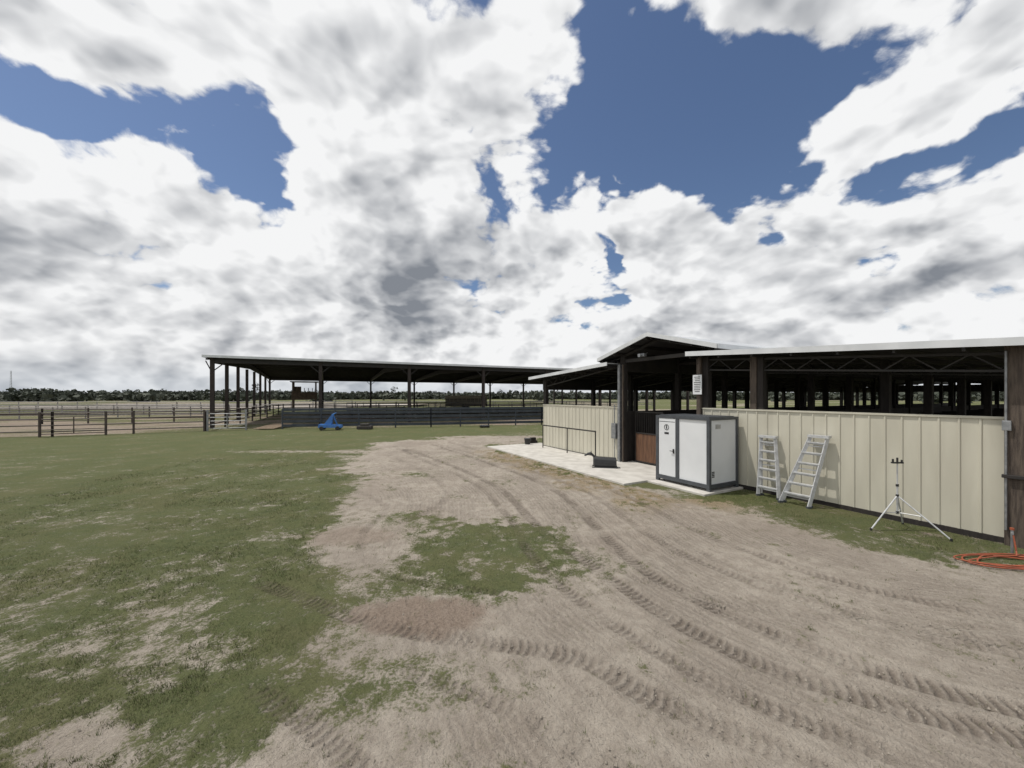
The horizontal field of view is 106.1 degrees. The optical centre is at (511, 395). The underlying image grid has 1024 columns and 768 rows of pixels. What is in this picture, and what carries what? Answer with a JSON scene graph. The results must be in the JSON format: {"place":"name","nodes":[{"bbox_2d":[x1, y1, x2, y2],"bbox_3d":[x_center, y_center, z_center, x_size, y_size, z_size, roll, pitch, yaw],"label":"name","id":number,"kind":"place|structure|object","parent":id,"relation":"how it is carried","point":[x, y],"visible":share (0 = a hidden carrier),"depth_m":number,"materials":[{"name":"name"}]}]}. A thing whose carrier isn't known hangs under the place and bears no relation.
{"place":"outdoors","nodes":[
{"label":"outdoors","id":0,"kind":"place"},
{"bbox_2d":[357,423,372,428],"bbox_3d":[-13.250,2.750,34.700,1.300,0.500,0.600,0,0,0],"label":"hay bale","id":1,"kind":"object","parent":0,"point":[364,426],"visible":1,"depth_m":34.40},
{"bbox_2d":[0,399,1023,767],"bbox_3d":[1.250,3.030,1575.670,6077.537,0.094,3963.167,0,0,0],"label":"ground","id":2,"kind":"structure","parent":0,"point":[952,729],"depth_m":5.35,"materials":[{"name":"beige soil"}]},
{"bbox_2d":[38,411,106,436],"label":"farm gate","id":3,"kind":"structure","parent":2,"relation":"on","point":[73,420],"depth_m":28.72,"materials":[{"name":"brown metal"}]},
{"bbox_2d":[0,410,204,436],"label":"pipe fence","id":4,"kind":"object","parent":2,"relation":"on","point":[133,423],"visible":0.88,"depth_m":30.00,"materials":[{"name":"brown metal"}]},
{"bbox_2d":[0,407,252,423],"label":"pipe fence","id":5,"kind":"object","parent":2,"relation":"on","point":[131,409],"visible":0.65,"depth_m":42.83,"materials":[{"name":"metal"}]},
{"bbox_2d":[0,406,266,418],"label":"pipe fence","id":6,"kind":"object","parent":2,"relation":"on","point":[18,411],"visible":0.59,"depth_m":50.44,"materials":[{"name":"brown metal"}]},
{"bbox_2d":[0,403,451,414],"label":"pipe fence","id":7,"kind":"object","parent":2,"relation":"on","point":[181,405],"visible":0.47,"depth_m":60.77,"materials":[{"name":"metal"}]},
{"bbox_2d":[206,409,246,430],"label":"farm gate","id":8,"kind":"structure","parent":2,"relation":"on","point":[208,421],"depth_m":33.31,"materials":[{"name":"grey metal"}]},
{"bbox_2d":[205,404,280,430],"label":"pipe fence","id":9,"kind":"object","parent":2,"relation":"on","point":[240,409],"visible":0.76,"depth_m":41.64,"materials":[{"name":"metal"}]},
{"bbox_2d":[253,423,292,428],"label":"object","id":10,"kind":"structure","parent":2,"relation":"on","point":[274,425],"depth_m":35.22,"materials":[{"name":"brown wood"}]},
{"bbox_2d":[290,381,318,411],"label":"announcer stand","id":11,"kind":"object","parent":2,"relation":"on","point":[296,393],"visible":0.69,"depth_m":64.94,"materials":[{"name":"brown wood"}]},
{"bbox_2d":[318,413,342,429],"bbox_3d":[-15.949,2.234,33.890,1.895,1.526,0.980,0,0,-11],"label":"roping sled","id":12,"kind":"object","parent":2,"relation":"on","point":[329,423],"visible":1,"depth_m":33.66,"materials":[{"name":"blue paint"}]},
{"bbox_2d":[18,401,651,407],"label":"pipe fence","id":13,"kind":"object","parent":2,"relation":"on","point":[341,403],"visible":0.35,"depth_m":97.39,"materials":[{"name":"metal"}]},
{"bbox_2d":[322,403,542,418],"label":"corral panels","id":14,"kind":"object","parent":2,"relation":"on","point":[480,405],"visible":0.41,"depth_m":58.26,"materials":[{"name":"metal"}]},
{"bbox_2d":[202,355,688,427],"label":"arena pavilion","id":15,"kind":"structure","parent":2,"relation":"on","point":[321,371],"depth_m":57.60,"materials":[{"name":"metal"}]},
{"bbox_2d":[281,406,633,428],"bbox_3d":[-3.282,2.090,38.723,35.985,1.920,1.122,0,0,-14],"label":"arena fence","id":16,"kind":"object","parent":2,"relation":"on","point":[321,411],"visible":0.64,"depth_m":36.77,"materials":[{"name":"grey metal"}]},
{"bbox_2d":[445,396,486,406],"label":"stock trailer","id":17,"kind":"object","parent":2,"relation":"on","point":[469,399],"visible":0.52,"depth_m":84.91,"materials":[{"name":"black paint"}]},
{"bbox_2d":[347,402,617,410],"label":"corral panels","id":18,"kind":"object","parent":2,"relation":"on","point":[440,403],"visible":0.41,"depth_m":75.23,"materials":[{"name":"metal"}]},
{"bbox_2d":[0,384,1003,402],"bbox_3d":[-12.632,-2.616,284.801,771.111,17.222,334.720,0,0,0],"label":"distant tree line","id":19,"kind":"object","parent":2,"relation":"on","point":[41,395],"visible":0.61,"depth_m":244.25,"materials":[{"name":"green plant"}]},
{"bbox_2d":[26,481,1022,767],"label":"dirt clods","id":20,"kind":"object","parent":2,"relation":"on","point":[684,675],"visible":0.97,"depth_m":3.89,"materials":[{"name":"soil"}]},
{"bbox_2d":[530,437,537,442],"bbox_3d":[1.322,2.810,24.235,0.500,0.380,0.300,0,0,-23],"label":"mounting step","id":21,"kind":"object","parent":2,"relation":"on","point":[533,440],"visible":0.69,"depth_m":24.14,"materials":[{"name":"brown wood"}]},
{"bbox_2d":[487,443,742,495],"bbox_3d":[3.311,3.033,17.723,3.700,0.135,13.151,0,0,-28],"label":"concrete pad","id":22,"kind":"object","parent":2,"relation":"on","point":[629,473],"visible":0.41,"depth_m":15.92,"materials":[{"name":"beige concrete"}]},
{"bbox_2d":[542,425,595,455],"bbox_3d":[2.841,2.309,20.057,0.065,1.322,4.560,0,0,-28],"label":"hitching rail","id":23,"kind":"object","parent":22,"relation":"on","point":[567,428],"visible":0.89,"depth_m":19.99,"materials":[{"name":"metal"}]},
{"bbox_2d":[584,451,617,468],"bbox_3d":[3.692,2.637,16.023,1.340,0.656,0.460,0,0,12],"label":"roping steer dummy","id":24,"kind":"object","parent":22,"relation":"on","point":[603,462],"visible":1,"depth_m":15.80,"materials":[{"name":"plastic"}]},
{"bbox_2d":[656,414,738,491],"bbox_3d":[6.225,1.840,13.103,1.546,2.360,2.070,0,0,-28],"label":"portable restroom cabin","id":25,"kind":"object","parent":22,"relation":"on","point":[700,450],"visible":0.98,"depth_m":12.45,"materials":[{"name":"white plastic"}]},
{"bbox_2d":[756,435,781,499],"bbox_3d":[7.737,2.123,11.543,0.506,1.815,0.789,0,0,-28],"label":"step ladder","id":26,"kind":"object","parent":2,"relation":"on","point":[777,480],"visible":0.94,"depth_m":11.60,"materials":[{"name":"metal"}]},
{"bbox_2d":[778,434,831,508],"bbox_3d":[8.073,2.058,10.671,0.706,1.945,1.009,0,0,-28],"label":"step ladder","id":27,"kind":"object","parent":2,"relation":"on","point":[789,483],"visible":1,"depth_m":10.58,"materials":[{"name":"metal"}]},
{"bbox_2d":[870,457,952,540],"bbox_3d":[8.605,2.205,8.515,1.191,1.610,1.111,0,0,0],"label":"light stand tripod","id":28,"kind":"object","parent":2,"relation":"on","point":[897,497],"visible":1,"depth_m":8.69,"materials":[{"name":"metal"}]},
{"bbox_2d":[953,535,1023,569],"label":"garden hose","id":29,"kind":"object","parent":2,"relation":"on","point":[1007,555],"visible":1,"depth_m":7.07,"materials":[{"name":"orange rubber"}]},
{"bbox_2d":[1010,527,1014,553],"bbox_3d":[9.460,2.755,7.291,0.159,0.490,0.057,0,0,-36],"label":"water spigot","id":30,"kind":"object","parent":2,"relation":"on","point":[1012,530],"visible":0.92,"depth_m":7.31,"materials":[{"name":"grey metal"}]},
{"bbox_2d":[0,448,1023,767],"bbox_3d":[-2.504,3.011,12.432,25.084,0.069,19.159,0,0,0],"label":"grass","id":31,"kind":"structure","parent":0,"point":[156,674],"depth_m":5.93,"materials":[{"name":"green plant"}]},
{"bbox_2d":[0,0,1023,393],"label":"sky","id":32,"kind":"structure","parent":0,"point":[523,183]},
{"bbox_2d":[524,438,530,443],"bbox_3d":[0.950,2.737,23.600,0.422,0.466,0.422,0,0,0],"label":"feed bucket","id":33,"kind":"object","parent":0,"point":[527,440],"visible":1,"depth_m":23.46,"materials":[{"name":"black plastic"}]},
{"bbox_2d":[528,332,1023,548],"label":"horse barn","id":34,"kind":"structure","parent":0,"point":[961,470],"depth_m":11.48,"materials":[{"name":"beige metal"}]},
{"bbox_2d":[635,411,664,464],"bbox_3d":[5.899,1.805,16.561,0.100,2.230,1.520,0,0,-28],"label":"stall door","id":35,"kind":"structure","parent":34,"relation":"in","point":[645,443],"depth_m":16.75,"materials":[{"name":"brown wood"}]},
{"bbox_2d":[693,375,701,393],"bbox_3d":[6.661,-0.400,13.852,0.025,0.700,0.350,0,0,-28],"label":"notice sign","id":36,"kind":"object","parent":34,"relation":"attached to","point":[697,384],"visible":1,"depth_m":13.84,"materials":[{"name":"white paper"}]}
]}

